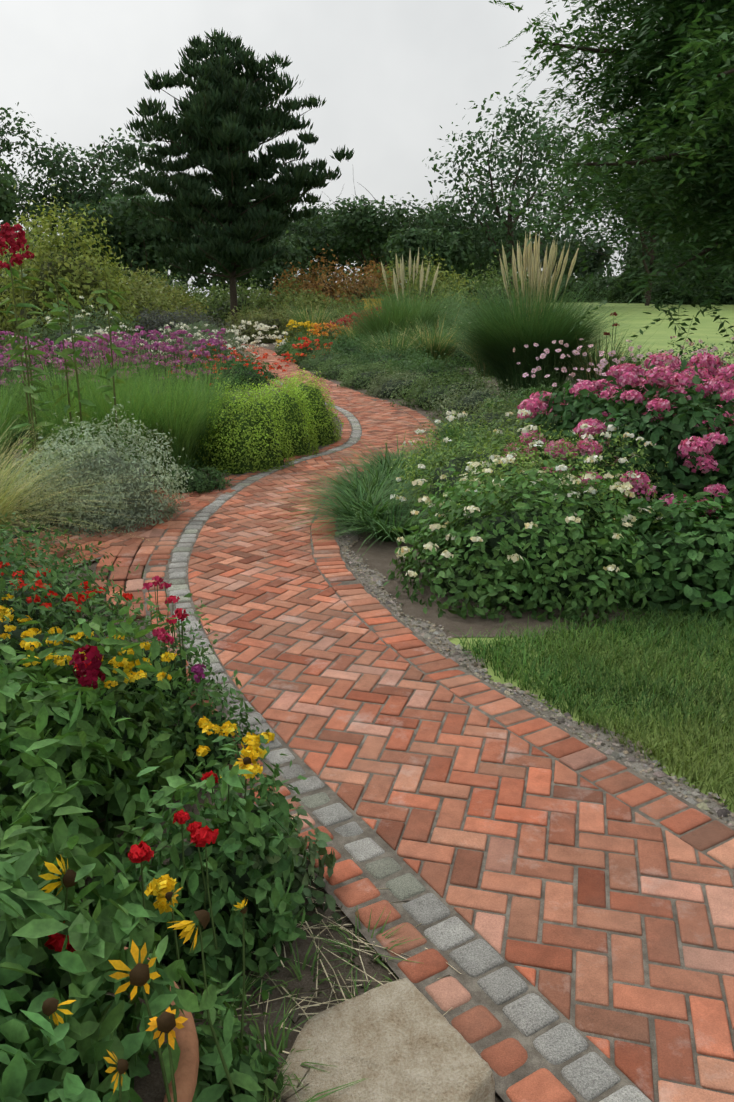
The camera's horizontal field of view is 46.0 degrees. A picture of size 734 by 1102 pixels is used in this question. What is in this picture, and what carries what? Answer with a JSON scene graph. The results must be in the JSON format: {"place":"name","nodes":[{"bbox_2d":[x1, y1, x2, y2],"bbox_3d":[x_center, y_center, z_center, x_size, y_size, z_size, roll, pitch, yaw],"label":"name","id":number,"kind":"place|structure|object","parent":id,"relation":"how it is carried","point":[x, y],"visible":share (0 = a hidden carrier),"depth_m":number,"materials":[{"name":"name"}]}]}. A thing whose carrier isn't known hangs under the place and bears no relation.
{"place":"outdoors","nodes":[
{"label":"outdoors","id":0,"kind":"place"},
{"bbox_2d":[113,27,354,279],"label":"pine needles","id":1,"kind":"object","parent":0,"point":[223,130],"visible":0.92,"depth_m":40.54,"materials":[{"name":"green plant"}]},
{"bbox_2d":[1,347,503,1101],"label":"soil bed","id":2,"kind":"object","parent":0,"point":[305,983],"depth_m":2.18,"materials":[{"name":"brown soil"}]},
{"bbox_2d":[8,251,118,497],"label":"tall stalks","id":3,"kind":"object","parent":2,"relation":"on","point":[34,438],"visible":0.48,"depth_m":6.87,"materials":[{"name":"green plant"}]},
{"bbox_2d":[0,222,128,472],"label":"red flowers","id":4,"kind":"object","parent":3,"relation":"attached to","point":[8,234],"visible":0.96,"depth_m":6.77,"materials":[{"name":"green plant"}]},
{"bbox_2d":[3,481,155,541],"bbox_3d":[-2.558,-0.199,6.392,0.671,0.045,3.226,11,19,33],"label":"edging strip","id":5,"kind":"object","parent":2,"relation":"on","point":[40,528],"visible":0.06,"depth_m":6.16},
{"bbox_2d":[2,397,192,537],"bbox_3d":[-2.024,-0.662,6.449,1.405,0.936,1.127,8,18,26],"label":"silver mound","id":6,"kind":"object","parent":2,"relation":"on","point":[141,511],"visible":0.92,"depth_m":6.29,"materials":[{"name":"green plant"}]},
{"bbox_2d":[0,442,232,519],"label":"cover","id":7,"kind":"object","parent":2,"relation":"on","point":[200,482],"visible":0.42,"depth_m":7.43,"materials":[{"name":"green plant"}]},
{"bbox_2d":[0,332,233,448],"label":"flowers","id":8,"kind":"object","parent":2,"relation":"on","point":[165,353],"visible":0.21,"depth_m":10.86,"materials":[{"name":"purple plant"}]},
{"bbox_2d":[0,483,235,576],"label":"sidewalk","id":9,"kind":"structure","parent":2,"relation":"on","point":[107,540],"depth_m":5.98,"materials":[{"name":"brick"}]},
{"bbox_2d":[0,333,265,559],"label":"grasses","id":10,"kind":"object","parent":2,"relation":"on","point":[180,414],"visible":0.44,"depth_m":7.83,"materials":[{"name":"green plant"}]},
{"bbox_2d":[0,344,281,443],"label":"foliage","id":11,"kind":"object","parent":2,"relation":"on","point":[240,367],"visible":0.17,"depth_m":15.95,"materials":[{"name":"plant"}]},
{"bbox_2d":[0,500,310,1101],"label":"bed","id":12,"kind":"object","parent":2,"relation":"on","point":[74,755],"depth_m":2.19,"materials":[{"name":"green plant"}]},
{"bbox_2d":[124,947,198,1101],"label":"terracotta pot","id":13,"kind":"object","parent":2,"relation":"on","point":[186,1074],"visible":0.17,"depth_m":1.59,"materials":[{"name":"orange ceramic"}]},
{"bbox_2d":[84,992,166,1101],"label":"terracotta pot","id":14,"kind":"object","parent":13,"relation":"in","point":[149,1087],"depth_m":1.60,"materials":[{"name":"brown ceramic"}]},
{"bbox_2d":[192,365,343,474],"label":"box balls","id":15,"kind":"object","parent":2,"relation":"on","point":[271,430],"visible":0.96,"depth_m":8.49,"materials":[{"name":"green plant"}]},
{"bbox_2d":[142,524,427,1101],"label":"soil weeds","id":16,"kind":"object","parent":2,"relation":"on","point":[249,1073],"visible":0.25,"depth_m":1.87,"materials":[{"name":"brown plant"}]},
{"bbox_2d":[192,858,460,1101],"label":"dry straw","id":17,"kind":"object","parent":2,"relation":"on","point":[336,977],"visible":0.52,"depth_m":2.13,"materials":[{"name":"beige plant"}]},
{"bbox_2d":[274,978,494,1101],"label":"flat stone","id":18,"kind":"object","parent":2,"relation":"on","point":[402,1040],"visible":0.98,"depth_m":1.86,"materials":[{"name":"beige stone"}]},
{"bbox_2d":[484,1094,492,1101],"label":"stone","id":19,"kind":"object","parent":2,"relation":"on","point":[488,1098],"visible":0.17,"depth_m":1.77,"materials":[{"name":"beige stone"}]},
{"bbox_2d":[0,0,655,297],"label":"sky","id":20,"kind":"structure","parent":0,"point":[389,73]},
{"bbox_2d":[190,298,733,812],"bbox_3d":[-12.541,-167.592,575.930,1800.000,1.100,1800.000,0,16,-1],"label":"ground","id":21,"kind":"structure","parent":0,"point":[662,330],"depth_m":26.32,"materials":[{"name":"green plant"}]},
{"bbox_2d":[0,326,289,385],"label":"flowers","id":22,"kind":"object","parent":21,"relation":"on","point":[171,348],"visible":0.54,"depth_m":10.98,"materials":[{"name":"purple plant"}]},
{"bbox_2d":[0,178,733,404],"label":"shrubs","id":23,"kind":"object","parent":21,"relation":"on","point":[146,305],"visible":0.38,"depth_m":29.54,"materials":[{"name":"green plant"}]},
{"bbox_2d":[87,343,733,1101],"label":"brick walk","id":24,"kind":"structure","parent":21,"relation":"on","point":[633,1061],"depth_m":2.82,"materials":[{"name":"red brick"}]},
{"bbox_2d":[142,353,733,1101],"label":"joint","id":25,"kind":"object","parent":21,"relation":"on","point":[534,1061],"visible":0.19,"depth_m":2.58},
{"bbox_2d":[246,343,675,636],"bbox_3d":[1.320,-3.815,18.803,13.201,0.001,30.161,0,16,-1],"label":"soil bed","id":26,"kind":"object","parent":21,"relation":"on","point":[378,555],"visible":0.02,"depth_m":4.77,"materials":[{"name":"brown soil"}]},
{"bbox_2d":[9,296,730,379],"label":"flowers","id":27,"kind":"object","parent":26,"relation":"on","point":[316,330],"visible":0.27,"depth_m":24.79,"materials":[{"name":"white plant"}]},
{"bbox_2d":[363,299,383,313],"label":"bee house","id":28,"kind":"structure","parent":26,"relation":"on","point":[365,300],"depth_m":29.82,"materials":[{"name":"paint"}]},
{"bbox_2d":[276,260,668,397],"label":"grasses","id":29,"kind":"object","parent":26,"relation":"on","point":[498,337],"visible":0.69,"depth_m":14.32,"materials":[{"name":"green plant"}]},
{"bbox_2d":[381,231,579,321],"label":"grass plumes","id":30,"kind":"object","parent":29,"relation":"attached to","point":[531,265],"depth_m":14.24,"materials":[{"name":"beige dry grass foliage"}]},
{"bbox_2d":[258,328,719,559],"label":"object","id":31,"kind":"object","parent":26,"relation":"on","point":[368,505],"visible":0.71,"depth_m":10.35,"materials":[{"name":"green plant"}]},
{"bbox_2d":[383,357,733,627],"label":"flowering shrubs","id":32,"kind":"object","parent":26,"relation":"on","point":[688,559],"visible":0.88,"depth_m":4.88,"materials":[{"name":"green plant"}]},
{"bbox_2d":[390,312,733,576],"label":"flowers","id":33,"kind":"object","parent":32,"relation":"attached to","point":[624,374],"visible":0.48,"depth_m":5.75,"materials":[{"name":"pink plant"}]},
{"bbox_2d":[496,364,709,422],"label":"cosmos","id":34,"kind":"object","parent":26,"relation":"on","point":[555,382],"visible":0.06,"depth_m":12.12,"materials":[{"name":"pink plant"}]},
{"bbox_2d":[514,319,732,407],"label":"stems","id":35,"kind":"object","parent":26,"relation":"on","point":[573,381],"visible":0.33,"depth_m":11.52,"materials":[{"name":"green plant"}]},
{"bbox_2d":[338,520,733,827],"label":"grit pebbles","id":36,"kind":"object","parent":21,"relation":"on","point":[721,812],"visible":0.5,"depth_m":3.68,"materials":[{"name":"grey gravel"}]},
{"bbox_2d":[436,251,733,304],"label":"lawn edge shrubs","id":37,"kind":"object","parent":21,"relation":"on","point":[625,295],"visible":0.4,"depth_m":85.11,"materials":[{"name":"green plant"}]},
{"bbox_2d":[452,599,733,810],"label":"lawn grass","id":38,"kind":"structure","parent":21,"relation":"on","point":[644,679],"depth_m":3.79,"materials":[{"name":"green plant"}]},
{"bbox_2d":[454,0,733,355],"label":"foliage","id":39,"kind":"object","parent":21,"relation":"on","point":[687,105],"depth_m":8.46,"materials":[{"name":"green plant"}]},
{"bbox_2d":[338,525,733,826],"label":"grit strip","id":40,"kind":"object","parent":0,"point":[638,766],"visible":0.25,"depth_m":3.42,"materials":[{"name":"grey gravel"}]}
]}

